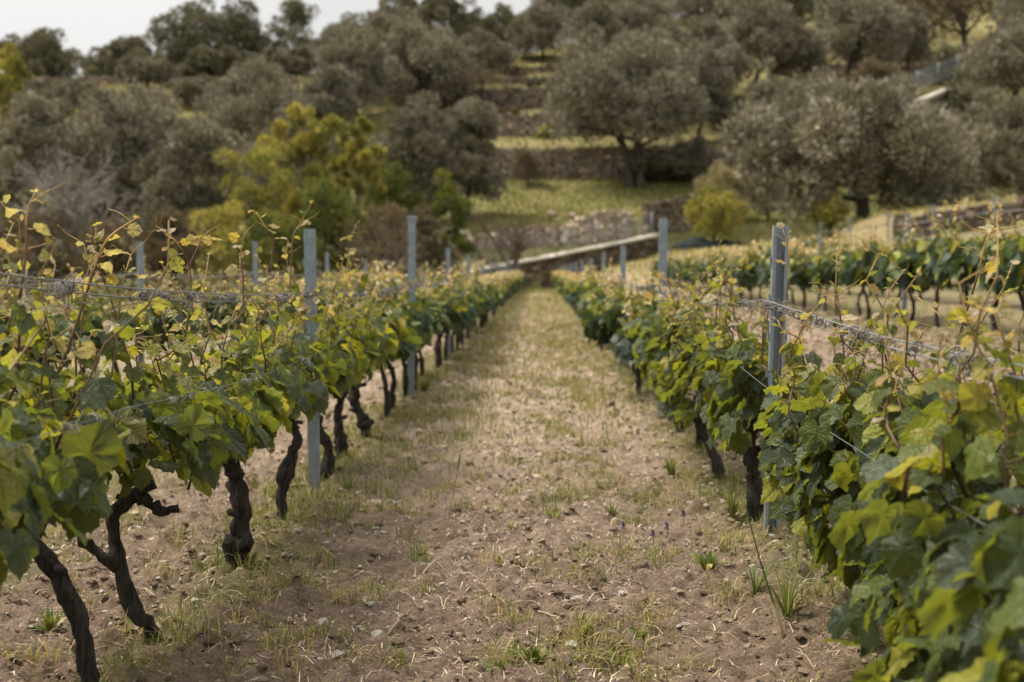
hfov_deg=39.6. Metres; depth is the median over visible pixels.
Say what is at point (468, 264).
trellis post
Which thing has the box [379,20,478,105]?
olive tree
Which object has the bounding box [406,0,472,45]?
ridge tree
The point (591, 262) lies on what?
trellis post
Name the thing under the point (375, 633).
stone
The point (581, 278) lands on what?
grapevine
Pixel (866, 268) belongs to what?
grapevine
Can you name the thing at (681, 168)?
dark bush
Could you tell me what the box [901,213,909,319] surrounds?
trellis post
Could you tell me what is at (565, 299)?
grapevine
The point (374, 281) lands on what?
grapevine
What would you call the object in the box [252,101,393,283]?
yellow tree
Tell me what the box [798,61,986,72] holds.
stone wall
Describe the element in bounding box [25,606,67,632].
weed
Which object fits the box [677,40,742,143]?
olive tree
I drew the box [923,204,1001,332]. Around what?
grapevine
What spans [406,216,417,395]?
trellis post
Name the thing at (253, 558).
weed
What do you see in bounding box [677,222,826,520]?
grapevine
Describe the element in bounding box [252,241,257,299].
trellis post
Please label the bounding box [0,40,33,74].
ridge tree
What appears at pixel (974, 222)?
stone wall
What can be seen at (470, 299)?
grapevine
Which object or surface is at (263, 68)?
olive tree
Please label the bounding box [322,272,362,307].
grapevine
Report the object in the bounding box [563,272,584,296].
grapevine
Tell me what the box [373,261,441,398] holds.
grapevine
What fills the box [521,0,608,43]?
ridge tree
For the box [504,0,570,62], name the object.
olive tree
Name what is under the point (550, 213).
rock
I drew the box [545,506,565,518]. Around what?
weed
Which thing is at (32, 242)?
dry shrub
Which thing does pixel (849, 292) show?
grapevine
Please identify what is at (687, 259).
grapevine
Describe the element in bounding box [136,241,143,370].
trellis post
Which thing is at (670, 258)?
grapevine
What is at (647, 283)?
grapevine
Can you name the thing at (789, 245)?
grapevine
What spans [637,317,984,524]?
trellis wire
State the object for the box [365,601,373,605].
stone
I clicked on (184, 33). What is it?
ridge tree
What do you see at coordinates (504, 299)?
grapevine
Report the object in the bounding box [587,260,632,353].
grapevine
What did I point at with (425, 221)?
dry shrub
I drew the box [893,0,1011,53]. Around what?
brown tree
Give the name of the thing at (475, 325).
grapevine
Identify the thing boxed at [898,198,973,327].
grapevine
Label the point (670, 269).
grapevine
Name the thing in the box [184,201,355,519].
grapevine
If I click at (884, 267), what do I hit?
grapevine
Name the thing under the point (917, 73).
wire fence
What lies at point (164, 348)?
grapevine
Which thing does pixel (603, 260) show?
trellis post
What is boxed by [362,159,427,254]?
leafy shrub
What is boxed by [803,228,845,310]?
grapevine
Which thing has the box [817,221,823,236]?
trellis post
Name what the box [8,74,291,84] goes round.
stone wall
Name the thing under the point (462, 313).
grapevine
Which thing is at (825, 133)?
olive tree
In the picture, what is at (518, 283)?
grapevine
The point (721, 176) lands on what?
flowering shrub
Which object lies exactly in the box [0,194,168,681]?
grapevine
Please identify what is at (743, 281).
grapevine
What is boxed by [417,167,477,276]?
leafy shrub
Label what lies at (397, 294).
grapevine
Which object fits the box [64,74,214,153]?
olive tree
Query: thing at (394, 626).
twig
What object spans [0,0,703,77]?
sky
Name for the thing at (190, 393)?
trellis wire
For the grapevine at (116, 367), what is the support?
on the ground at (296, 604)
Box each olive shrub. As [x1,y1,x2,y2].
[542,94,565,110]
[666,134,719,181]
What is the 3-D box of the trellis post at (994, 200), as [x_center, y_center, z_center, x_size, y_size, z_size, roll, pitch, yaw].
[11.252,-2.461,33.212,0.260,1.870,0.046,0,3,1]
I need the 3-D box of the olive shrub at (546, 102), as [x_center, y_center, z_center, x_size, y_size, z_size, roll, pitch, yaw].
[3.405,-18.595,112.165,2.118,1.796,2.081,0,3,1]
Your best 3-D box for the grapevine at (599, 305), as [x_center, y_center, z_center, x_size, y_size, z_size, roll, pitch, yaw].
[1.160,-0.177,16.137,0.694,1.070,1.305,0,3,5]
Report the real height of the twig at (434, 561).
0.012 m
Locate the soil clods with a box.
[0,301,1023,681]
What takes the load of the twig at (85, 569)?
on the ground at (296, 604)
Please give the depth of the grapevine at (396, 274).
32.98 m
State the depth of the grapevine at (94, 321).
10.76 m
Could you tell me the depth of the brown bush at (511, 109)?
110.69 m
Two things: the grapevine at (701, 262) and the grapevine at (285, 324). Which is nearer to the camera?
the grapevine at (285, 324)
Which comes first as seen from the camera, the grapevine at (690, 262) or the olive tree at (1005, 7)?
the grapevine at (690, 262)
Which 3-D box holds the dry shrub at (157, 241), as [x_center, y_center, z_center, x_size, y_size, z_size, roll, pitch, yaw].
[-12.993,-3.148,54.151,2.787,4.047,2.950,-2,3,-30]
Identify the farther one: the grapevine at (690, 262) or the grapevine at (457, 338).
the grapevine at (690, 262)
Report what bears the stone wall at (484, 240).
on the ground at (296, 604)
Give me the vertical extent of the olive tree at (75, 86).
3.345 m
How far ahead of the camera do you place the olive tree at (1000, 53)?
108.52 m
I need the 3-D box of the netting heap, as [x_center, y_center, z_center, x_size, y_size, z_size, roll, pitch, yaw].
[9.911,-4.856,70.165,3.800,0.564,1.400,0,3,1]
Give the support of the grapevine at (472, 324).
on the ground at (296, 604)
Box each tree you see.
[0,25,83,78]
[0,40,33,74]
[0,41,33,116]
[0,80,72,179]
[0,90,101,256]
[0,127,144,304]
[4,76,100,111]
[41,83,183,279]
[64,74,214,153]
[78,34,164,77]
[114,55,182,87]
[129,96,262,282]
[142,0,238,74]
[163,73,228,109]
[176,44,248,76]
[190,51,302,173]
[212,0,278,60]
[220,62,293,128]
[229,74,334,252]
[248,44,318,75]
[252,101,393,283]
[262,0,321,75]
[297,62,374,142]
[304,10,355,66]
[312,32,399,114]
[316,4,441,56]
[327,114,387,238]
[354,90,467,214]
[374,0,418,21]
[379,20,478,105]
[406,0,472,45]
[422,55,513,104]
[438,94,508,218]
[447,28,519,76]
[459,0,485,55]
[473,1,523,50]
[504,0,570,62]
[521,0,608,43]
[535,28,713,188]
[554,0,627,58]
[586,0,676,15]
[614,0,683,47]
[614,24,680,60]
[664,0,745,41]
[671,11,754,95]
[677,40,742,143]
[715,65,982,226]
[722,0,818,91]
[733,55,801,180]
[736,0,818,26]
[764,27,829,82]
[796,0,917,75]
[799,0,833,26]
[878,2,938,71]
[887,0,913,60]
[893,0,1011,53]
[923,141,973,206]
[951,10,1023,100]
[952,94,1023,201]
[953,85,1005,202]
[988,0,1023,30]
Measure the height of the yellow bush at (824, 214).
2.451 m
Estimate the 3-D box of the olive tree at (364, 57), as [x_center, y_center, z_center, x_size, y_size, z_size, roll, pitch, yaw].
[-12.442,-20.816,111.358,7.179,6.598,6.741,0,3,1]
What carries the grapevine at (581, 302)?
on the ground at (296, 604)
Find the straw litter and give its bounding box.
[0,315,1018,681]
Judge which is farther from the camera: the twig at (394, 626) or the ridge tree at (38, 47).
the ridge tree at (38, 47)
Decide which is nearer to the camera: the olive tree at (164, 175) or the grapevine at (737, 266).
the grapevine at (737, 266)
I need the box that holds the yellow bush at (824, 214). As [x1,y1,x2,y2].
[805,191,859,237]
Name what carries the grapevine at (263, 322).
on the ground at (296, 604)
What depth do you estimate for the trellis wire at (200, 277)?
13.87 m
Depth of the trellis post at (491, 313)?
33.06 m
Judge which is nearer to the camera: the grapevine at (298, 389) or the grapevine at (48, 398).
the grapevine at (48, 398)
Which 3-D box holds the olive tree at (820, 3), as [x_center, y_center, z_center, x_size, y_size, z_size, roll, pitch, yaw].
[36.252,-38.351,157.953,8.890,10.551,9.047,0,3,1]
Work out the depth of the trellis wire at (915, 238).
16.04 m
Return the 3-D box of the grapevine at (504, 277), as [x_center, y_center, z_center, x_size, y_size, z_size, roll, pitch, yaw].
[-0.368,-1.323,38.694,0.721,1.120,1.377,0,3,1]
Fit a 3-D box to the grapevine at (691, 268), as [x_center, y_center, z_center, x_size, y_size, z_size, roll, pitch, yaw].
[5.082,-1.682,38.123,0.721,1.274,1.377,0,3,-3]
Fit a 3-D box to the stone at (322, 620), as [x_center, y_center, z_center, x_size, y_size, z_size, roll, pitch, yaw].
[-0.624,0.929,4.695,0.041,0.024,0.084,0,3,-1]
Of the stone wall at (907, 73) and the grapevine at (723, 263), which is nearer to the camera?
the grapevine at (723, 263)
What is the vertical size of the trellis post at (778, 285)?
1.445 m
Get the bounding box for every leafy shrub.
[235,205,323,287]
[284,174,366,283]
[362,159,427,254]
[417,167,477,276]
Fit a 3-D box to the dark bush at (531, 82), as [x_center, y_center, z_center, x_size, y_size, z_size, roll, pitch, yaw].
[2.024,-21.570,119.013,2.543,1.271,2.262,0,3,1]
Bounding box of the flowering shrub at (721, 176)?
[693,159,751,217]
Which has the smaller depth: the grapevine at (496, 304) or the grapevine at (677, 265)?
the grapevine at (496, 304)
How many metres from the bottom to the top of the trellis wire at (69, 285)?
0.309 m
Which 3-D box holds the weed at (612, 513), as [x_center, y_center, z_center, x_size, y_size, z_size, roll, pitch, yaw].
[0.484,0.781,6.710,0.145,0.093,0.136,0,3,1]
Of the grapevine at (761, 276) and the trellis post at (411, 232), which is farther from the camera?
the grapevine at (761, 276)
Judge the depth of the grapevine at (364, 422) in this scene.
9.45 m
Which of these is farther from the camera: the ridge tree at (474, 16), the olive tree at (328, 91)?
the ridge tree at (474, 16)
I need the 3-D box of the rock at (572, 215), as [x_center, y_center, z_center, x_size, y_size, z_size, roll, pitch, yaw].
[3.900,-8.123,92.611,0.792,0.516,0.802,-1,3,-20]
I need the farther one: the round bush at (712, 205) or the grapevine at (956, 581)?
the round bush at (712, 205)
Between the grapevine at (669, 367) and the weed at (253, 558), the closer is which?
the weed at (253, 558)
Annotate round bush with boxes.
[534,125,555,137]
[683,184,747,240]
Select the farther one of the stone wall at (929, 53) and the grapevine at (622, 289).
the stone wall at (929, 53)
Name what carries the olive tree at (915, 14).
on the ground at (296, 604)
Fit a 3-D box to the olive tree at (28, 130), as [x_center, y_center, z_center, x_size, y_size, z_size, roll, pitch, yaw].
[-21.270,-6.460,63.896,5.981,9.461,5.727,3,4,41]
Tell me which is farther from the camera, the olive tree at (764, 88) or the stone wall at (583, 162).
the stone wall at (583, 162)
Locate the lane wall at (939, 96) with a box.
[915,88,949,112]
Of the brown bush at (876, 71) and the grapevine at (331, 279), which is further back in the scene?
the brown bush at (876, 71)
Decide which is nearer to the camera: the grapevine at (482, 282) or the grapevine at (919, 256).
the grapevine at (919, 256)
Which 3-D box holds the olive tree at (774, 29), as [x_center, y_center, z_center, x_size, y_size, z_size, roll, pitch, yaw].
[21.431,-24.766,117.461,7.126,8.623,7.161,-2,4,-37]
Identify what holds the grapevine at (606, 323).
on the ground at (296, 604)
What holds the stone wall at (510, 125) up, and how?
on the ground at (296, 604)
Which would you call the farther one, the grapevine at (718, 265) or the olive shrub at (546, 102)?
the olive shrub at (546, 102)
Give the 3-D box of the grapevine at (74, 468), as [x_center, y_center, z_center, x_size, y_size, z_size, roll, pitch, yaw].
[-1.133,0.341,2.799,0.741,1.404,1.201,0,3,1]
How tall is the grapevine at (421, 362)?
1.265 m
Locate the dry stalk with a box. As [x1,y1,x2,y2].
[746,508,784,638]
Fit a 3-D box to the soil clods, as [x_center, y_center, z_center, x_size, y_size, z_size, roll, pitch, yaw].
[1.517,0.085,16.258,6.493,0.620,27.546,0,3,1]
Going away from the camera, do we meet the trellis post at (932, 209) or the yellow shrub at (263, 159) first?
the trellis post at (932, 209)
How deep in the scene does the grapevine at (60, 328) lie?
9.82 m
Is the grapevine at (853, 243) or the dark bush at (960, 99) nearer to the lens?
the grapevine at (853, 243)
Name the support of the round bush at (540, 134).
on the ground at (296, 604)
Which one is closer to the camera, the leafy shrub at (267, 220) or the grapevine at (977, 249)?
the grapevine at (977, 249)
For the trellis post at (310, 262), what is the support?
on the ground at (296, 604)
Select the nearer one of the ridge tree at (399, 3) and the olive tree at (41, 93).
the olive tree at (41, 93)
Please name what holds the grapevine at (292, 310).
on the ground at (296, 604)
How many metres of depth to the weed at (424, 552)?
5.84 m
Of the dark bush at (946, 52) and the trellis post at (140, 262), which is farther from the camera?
the dark bush at (946, 52)
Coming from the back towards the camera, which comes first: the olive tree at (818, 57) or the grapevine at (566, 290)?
the olive tree at (818, 57)
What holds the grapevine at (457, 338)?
on the ground at (296, 604)
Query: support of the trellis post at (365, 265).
on the ground at (296, 604)
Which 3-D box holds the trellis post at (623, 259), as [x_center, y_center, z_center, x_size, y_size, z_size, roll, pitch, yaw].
[1.254,-0.313,16.133,0.060,1.540,0.038,0,3,1]
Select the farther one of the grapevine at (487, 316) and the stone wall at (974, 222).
the stone wall at (974, 222)
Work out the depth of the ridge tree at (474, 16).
153.92 m
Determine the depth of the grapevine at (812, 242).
54.06 m
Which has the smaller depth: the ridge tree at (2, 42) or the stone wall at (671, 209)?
the stone wall at (671, 209)
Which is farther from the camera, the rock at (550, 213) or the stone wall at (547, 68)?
the stone wall at (547, 68)
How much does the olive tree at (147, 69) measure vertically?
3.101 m
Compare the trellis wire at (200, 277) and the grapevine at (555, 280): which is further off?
the grapevine at (555, 280)
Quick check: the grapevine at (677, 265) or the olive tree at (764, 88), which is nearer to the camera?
the grapevine at (677, 265)
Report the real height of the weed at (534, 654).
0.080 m
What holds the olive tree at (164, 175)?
on the ground at (296, 604)
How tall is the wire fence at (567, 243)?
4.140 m
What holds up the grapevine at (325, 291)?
on the ground at (296, 604)
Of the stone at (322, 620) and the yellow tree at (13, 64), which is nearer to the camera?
the stone at (322, 620)
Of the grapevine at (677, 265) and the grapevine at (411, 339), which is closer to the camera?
the grapevine at (411, 339)
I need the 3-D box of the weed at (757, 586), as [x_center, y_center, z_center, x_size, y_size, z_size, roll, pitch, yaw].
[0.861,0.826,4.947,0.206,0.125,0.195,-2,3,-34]
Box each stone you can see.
[317,618,328,623]
[330,649,346,657]
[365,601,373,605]
[371,630,382,637]
[565,640,577,648]
[570,595,584,600]
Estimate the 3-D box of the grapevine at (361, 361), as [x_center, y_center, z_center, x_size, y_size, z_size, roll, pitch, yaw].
[-1.056,0.170,7.582,0.710,1.256,1.268,0,3,1]
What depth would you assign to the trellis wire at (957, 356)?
4.02 m
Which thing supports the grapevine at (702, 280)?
on the ground at (296, 604)
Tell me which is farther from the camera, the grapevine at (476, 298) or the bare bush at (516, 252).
the bare bush at (516, 252)
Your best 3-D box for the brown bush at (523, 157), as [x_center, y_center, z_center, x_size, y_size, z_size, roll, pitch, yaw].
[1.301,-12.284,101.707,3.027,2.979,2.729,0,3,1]
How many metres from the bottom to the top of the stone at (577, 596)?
0.023 m
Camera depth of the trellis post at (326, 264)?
23.01 m
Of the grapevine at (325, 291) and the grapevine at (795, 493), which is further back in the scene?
the grapevine at (325, 291)
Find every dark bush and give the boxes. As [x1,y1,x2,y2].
[521,76,548,87]
[632,154,700,183]
[708,93,769,134]
[746,117,790,219]
[925,42,969,85]
[941,69,991,165]
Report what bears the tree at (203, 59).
on the ground at (296, 604)
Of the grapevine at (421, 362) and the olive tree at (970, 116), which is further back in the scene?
the olive tree at (970, 116)
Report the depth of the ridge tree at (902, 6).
138.40 m
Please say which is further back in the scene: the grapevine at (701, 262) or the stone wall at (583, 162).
the stone wall at (583, 162)
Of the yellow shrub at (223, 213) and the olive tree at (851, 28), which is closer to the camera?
the yellow shrub at (223, 213)
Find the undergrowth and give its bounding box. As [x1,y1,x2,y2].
[0,251,472,314]
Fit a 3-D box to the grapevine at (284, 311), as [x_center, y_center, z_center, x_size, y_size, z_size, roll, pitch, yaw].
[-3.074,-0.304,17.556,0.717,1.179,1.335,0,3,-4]
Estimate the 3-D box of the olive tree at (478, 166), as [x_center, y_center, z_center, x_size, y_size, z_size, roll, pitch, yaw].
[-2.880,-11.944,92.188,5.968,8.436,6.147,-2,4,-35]
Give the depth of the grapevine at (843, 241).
31.05 m
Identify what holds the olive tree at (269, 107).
on the ground at (296, 604)
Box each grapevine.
[0,172,183,593]
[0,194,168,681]
[0,272,78,367]
[0,297,73,364]
[48,263,160,374]
[53,261,154,381]
[62,217,283,643]
[121,276,210,357]
[143,255,202,374]
[159,219,329,568]
[171,269,252,365]
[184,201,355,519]
[186,269,242,349]
[234,271,280,339]
[240,269,287,327]
[258,272,303,331]
[259,264,304,333]
[263,255,380,480]
[287,278,326,325]
[291,278,340,312]
[301,248,399,460]
[318,273,354,309]
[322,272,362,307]
[328,221,401,437]
[336,276,366,304]
[339,261,418,409]
[343,261,422,417]
[344,271,379,300]
[359,272,385,287]
[370,272,398,297]
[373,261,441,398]
[378,273,450,389]
[386,271,407,295]
[398,273,443,381]
[406,263,432,376]
[426,262,480,360]
[426,274,456,365]
[428,274,477,368]
[431,261,455,334]
[451,264,482,352]
[455,260,492,339]
[455,273,467,349]
[456,275,489,331]
[460,274,493,345]
[465,263,480,333]
[466,275,499,329]
[471,269,492,300]
[473,275,501,327]
[485,274,501,322]
[487,274,510,317]
[489,279,506,305]
[493,270,515,307]
[494,272,510,289]
[503,271,520,299]
[552,270,566,297]
[556,270,573,303]
[558,274,573,309]
[562,276,576,314]
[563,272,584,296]
[565,272,579,317]
[566,266,600,307]
[569,272,595,317]
[570,273,599,303]
[575,262,592,306]
[576,265,613,311]
[578,261,655,394]
[581,265,614,351]
[586,279,631,317]
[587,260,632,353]
[602,259,640,357]
[603,278,646,369]
[605,272,642,376]
[609,285,669,367]
[623,268,669,382]
[632,249,727,448]
[639,249,718,432]
[644,263,709,322]
[648,239,746,479]
[648,254,658,273]
[667,250,681,286]
[667,253,683,287]
[673,255,688,288]
[675,255,687,281]
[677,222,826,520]
[678,253,700,290]
[679,249,701,291]
[682,252,702,281]
[685,255,706,292]
[686,250,710,288]
[694,250,712,292]
[695,247,718,292]
[702,246,738,288]
[704,245,734,296]
[713,246,739,286]
[717,250,743,295]
[722,247,745,298]
[723,248,759,299]
[733,247,765,300]
[742,239,770,299]
[753,246,946,602]
[754,240,771,287]
[763,238,802,284]
[787,232,812,309]
[788,237,808,304]
[789,241,828,305]
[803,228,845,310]
[803,234,819,252]
[807,203,1023,677]
[808,235,827,247]
[811,232,852,314]
[823,204,1023,681]
[825,238,845,249]
[825,240,848,249]
[837,213,880,319]
[838,247,856,294]
[845,241,865,248]
[850,232,884,315]
[863,219,932,316]
[863,237,894,297]
[870,215,935,321]
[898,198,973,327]
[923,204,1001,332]
[950,237,978,304]
[958,205,1023,335]
[973,230,1007,306]
[976,209,1023,314]
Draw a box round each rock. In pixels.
[545,211,558,216]
[565,212,577,218]
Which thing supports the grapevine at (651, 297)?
on the ground at (296, 604)
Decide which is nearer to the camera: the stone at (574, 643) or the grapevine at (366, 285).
the stone at (574, 643)
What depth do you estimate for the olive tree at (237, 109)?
98.08 m
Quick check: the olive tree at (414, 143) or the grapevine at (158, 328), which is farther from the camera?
the olive tree at (414, 143)
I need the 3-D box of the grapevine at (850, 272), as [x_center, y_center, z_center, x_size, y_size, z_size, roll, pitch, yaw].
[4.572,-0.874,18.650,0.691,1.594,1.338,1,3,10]
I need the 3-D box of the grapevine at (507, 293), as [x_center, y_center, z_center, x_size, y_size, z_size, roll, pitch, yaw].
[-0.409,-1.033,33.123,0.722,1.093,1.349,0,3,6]
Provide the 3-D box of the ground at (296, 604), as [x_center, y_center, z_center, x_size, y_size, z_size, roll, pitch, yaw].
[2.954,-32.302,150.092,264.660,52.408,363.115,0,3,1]
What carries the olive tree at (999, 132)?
on the ground at (296, 604)
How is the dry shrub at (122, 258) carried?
on the ground at (296, 604)
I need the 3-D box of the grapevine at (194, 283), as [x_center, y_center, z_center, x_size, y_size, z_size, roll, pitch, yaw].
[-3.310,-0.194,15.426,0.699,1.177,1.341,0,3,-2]
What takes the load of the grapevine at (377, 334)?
on the ground at (296, 604)
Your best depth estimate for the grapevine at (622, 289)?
14.26 m
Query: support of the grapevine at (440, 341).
on the ground at (296, 604)
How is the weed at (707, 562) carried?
on the ground at (296, 604)
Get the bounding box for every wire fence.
[444,213,651,268]
[909,55,958,88]
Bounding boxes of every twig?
[76,565,107,570]
[297,502,319,516]
[343,568,394,582]
[387,609,410,636]
[399,590,418,608]
[422,551,452,574]
[538,606,574,616]
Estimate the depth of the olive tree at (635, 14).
134.11 m
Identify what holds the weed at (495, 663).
on the ground at (296, 604)
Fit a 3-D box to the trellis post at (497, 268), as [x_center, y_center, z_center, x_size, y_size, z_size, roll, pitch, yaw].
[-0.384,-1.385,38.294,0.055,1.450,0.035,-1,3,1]
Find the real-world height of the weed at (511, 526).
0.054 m
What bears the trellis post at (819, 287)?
on the ground at (296, 604)
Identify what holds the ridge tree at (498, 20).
on the ground at (296, 604)
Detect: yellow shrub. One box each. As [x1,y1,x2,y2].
[185,199,264,295]
[200,137,301,266]
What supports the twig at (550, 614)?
on the ground at (296, 604)
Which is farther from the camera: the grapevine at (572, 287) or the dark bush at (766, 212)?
the dark bush at (766, 212)
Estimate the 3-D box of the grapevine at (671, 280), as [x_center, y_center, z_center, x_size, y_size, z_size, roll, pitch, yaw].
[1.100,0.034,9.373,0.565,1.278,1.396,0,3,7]
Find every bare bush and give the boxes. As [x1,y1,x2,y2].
[325,211,433,278]
[462,204,552,271]
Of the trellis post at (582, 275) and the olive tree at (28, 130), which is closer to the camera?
the trellis post at (582, 275)
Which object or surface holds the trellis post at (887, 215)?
on the ground at (296, 604)
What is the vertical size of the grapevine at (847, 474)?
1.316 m
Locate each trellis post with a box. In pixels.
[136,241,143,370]
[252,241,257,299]
[302,229,320,495]
[325,252,328,288]
[364,259,366,273]
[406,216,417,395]
[446,248,450,359]
[467,255,470,338]
[481,260,483,275]
[490,262,492,317]
[496,263,498,310]
[580,260,582,318]
[590,258,592,273]
[601,252,605,280]
[619,245,625,364]
[657,218,668,410]
[763,225,788,534]
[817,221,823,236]
[817,237,821,310]
[846,217,853,246]
[884,211,892,238]
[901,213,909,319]
[928,205,937,238]
[988,195,999,224]
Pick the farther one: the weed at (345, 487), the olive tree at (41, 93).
the olive tree at (41, 93)
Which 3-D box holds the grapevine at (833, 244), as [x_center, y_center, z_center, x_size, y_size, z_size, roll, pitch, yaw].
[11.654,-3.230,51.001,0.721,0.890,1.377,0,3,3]
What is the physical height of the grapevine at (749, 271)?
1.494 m
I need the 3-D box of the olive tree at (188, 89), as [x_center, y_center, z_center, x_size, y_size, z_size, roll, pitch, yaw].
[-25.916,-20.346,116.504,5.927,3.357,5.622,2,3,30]
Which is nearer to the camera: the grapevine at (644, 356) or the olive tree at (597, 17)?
the grapevine at (644, 356)
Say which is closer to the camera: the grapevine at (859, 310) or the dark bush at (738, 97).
the grapevine at (859, 310)
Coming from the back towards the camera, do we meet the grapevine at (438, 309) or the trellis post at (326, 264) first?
the trellis post at (326, 264)
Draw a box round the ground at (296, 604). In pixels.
[0,0,1023,681]
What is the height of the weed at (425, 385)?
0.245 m
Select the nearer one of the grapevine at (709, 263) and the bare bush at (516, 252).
the grapevine at (709, 263)
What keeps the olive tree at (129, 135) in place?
on the ground at (296, 604)
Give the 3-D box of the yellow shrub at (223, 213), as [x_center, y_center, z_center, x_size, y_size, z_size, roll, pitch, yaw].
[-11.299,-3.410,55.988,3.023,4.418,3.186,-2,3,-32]
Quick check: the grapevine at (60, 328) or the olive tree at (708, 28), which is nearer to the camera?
the grapevine at (60, 328)
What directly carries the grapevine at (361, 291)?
on the ground at (296, 604)
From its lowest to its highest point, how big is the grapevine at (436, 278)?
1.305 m
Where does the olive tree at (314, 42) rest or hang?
on the ground at (296, 604)
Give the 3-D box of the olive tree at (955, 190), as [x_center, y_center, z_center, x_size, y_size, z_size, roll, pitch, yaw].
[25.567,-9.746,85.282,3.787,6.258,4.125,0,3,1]
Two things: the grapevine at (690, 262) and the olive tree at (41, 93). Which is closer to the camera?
the grapevine at (690, 262)
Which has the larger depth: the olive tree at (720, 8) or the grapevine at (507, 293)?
the olive tree at (720, 8)
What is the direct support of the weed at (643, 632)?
on the ground at (296, 604)
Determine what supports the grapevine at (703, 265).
on the ground at (296, 604)
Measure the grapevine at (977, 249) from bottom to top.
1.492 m
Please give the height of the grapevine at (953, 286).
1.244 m
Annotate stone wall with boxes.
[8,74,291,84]
[426,224,558,248]
[437,144,761,179]
[443,85,585,109]
[444,111,616,136]
[471,64,565,73]
[471,75,558,83]
[559,208,633,248]
[641,193,697,235]
[788,71,1011,82]
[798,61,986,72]
[843,51,979,60]
[892,197,1023,240]
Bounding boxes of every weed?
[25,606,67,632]
[247,551,259,562]
[338,472,355,489]
[412,538,440,556]
[414,369,436,392]
[474,658,522,670]
[504,645,554,663]
[506,519,518,529]
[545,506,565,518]
[572,611,594,638]
[601,646,631,665]
[605,501,621,516]
[628,624,649,638]
[659,456,684,475]
[688,550,733,570]
[715,485,746,516]
[724,562,774,595]
[755,561,819,616]
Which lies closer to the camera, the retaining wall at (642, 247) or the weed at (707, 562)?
the weed at (707, 562)
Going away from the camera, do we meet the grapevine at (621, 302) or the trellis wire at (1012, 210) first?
the grapevine at (621, 302)
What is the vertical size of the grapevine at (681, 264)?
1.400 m
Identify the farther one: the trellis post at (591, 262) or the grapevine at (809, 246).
the trellis post at (591, 262)
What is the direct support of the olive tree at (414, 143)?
on the ground at (296, 604)
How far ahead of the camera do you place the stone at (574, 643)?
4.28 m
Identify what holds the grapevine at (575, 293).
on the ground at (296, 604)
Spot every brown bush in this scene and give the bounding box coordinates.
[496,105,519,114]
[499,65,528,77]
[510,149,550,186]
[838,56,903,89]
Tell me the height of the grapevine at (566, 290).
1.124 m
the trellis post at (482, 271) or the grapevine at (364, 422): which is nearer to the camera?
the grapevine at (364, 422)
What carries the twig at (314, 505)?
on the ground at (296, 604)
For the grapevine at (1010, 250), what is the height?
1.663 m
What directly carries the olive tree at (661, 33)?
on the ground at (296, 604)
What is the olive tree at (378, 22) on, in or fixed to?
on the ground at (296, 604)
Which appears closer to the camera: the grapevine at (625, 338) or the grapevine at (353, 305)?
the grapevine at (625, 338)
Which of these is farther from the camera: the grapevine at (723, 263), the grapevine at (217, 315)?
the grapevine at (723, 263)
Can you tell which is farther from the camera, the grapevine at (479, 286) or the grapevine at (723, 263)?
the grapevine at (723, 263)
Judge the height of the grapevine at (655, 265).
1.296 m
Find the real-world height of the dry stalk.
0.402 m
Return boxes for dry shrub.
[0,206,85,295]
[60,215,152,300]
[135,205,207,293]
[340,201,427,278]
[399,202,462,282]
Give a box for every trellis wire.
[0,270,388,286]
[0,270,501,324]
[0,309,445,447]
[583,276,1023,387]
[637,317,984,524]
[668,228,1023,258]
[825,209,1023,231]
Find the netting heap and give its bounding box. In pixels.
[673,237,750,248]
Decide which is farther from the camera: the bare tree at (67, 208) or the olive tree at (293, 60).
the olive tree at (293, 60)
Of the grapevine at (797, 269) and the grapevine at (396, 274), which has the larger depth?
the grapevine at (396, 274)
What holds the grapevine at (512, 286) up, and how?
on the ground at (296, 604)
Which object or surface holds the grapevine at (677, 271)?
on the ground at (296, 604)
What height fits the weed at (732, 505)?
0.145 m
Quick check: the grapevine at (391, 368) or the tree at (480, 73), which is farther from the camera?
the tree at (480, 73)
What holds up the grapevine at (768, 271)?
on the ground at (296, 604)
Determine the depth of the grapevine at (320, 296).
20.32 m
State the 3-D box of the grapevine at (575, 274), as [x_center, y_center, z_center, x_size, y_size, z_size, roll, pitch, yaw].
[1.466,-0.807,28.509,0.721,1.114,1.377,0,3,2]
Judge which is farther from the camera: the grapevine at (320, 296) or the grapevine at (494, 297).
the grapevine at (494, 297)
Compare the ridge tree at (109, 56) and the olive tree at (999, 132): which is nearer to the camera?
the olive tree at (999, 132)
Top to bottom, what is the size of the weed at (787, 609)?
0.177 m
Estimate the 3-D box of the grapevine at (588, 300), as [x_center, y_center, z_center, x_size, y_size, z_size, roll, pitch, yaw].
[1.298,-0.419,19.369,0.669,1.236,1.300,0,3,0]
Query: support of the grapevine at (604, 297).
on the ground at (296, 604)
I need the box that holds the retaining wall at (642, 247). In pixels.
[425,233,658,288]
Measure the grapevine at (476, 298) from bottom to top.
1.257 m
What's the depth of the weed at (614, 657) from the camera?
4.20 m
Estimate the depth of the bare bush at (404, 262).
60.20 m
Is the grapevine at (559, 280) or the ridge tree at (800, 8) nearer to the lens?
the grapevine at (559, 280)
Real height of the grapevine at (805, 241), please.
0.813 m
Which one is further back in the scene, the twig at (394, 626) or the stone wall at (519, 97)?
the stone wall at (519, 97)
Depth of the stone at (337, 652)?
4.23 m
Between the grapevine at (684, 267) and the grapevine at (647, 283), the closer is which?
the grapevine at (647, 283)
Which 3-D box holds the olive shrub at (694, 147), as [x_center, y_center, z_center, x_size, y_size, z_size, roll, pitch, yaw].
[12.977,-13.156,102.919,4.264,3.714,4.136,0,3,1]

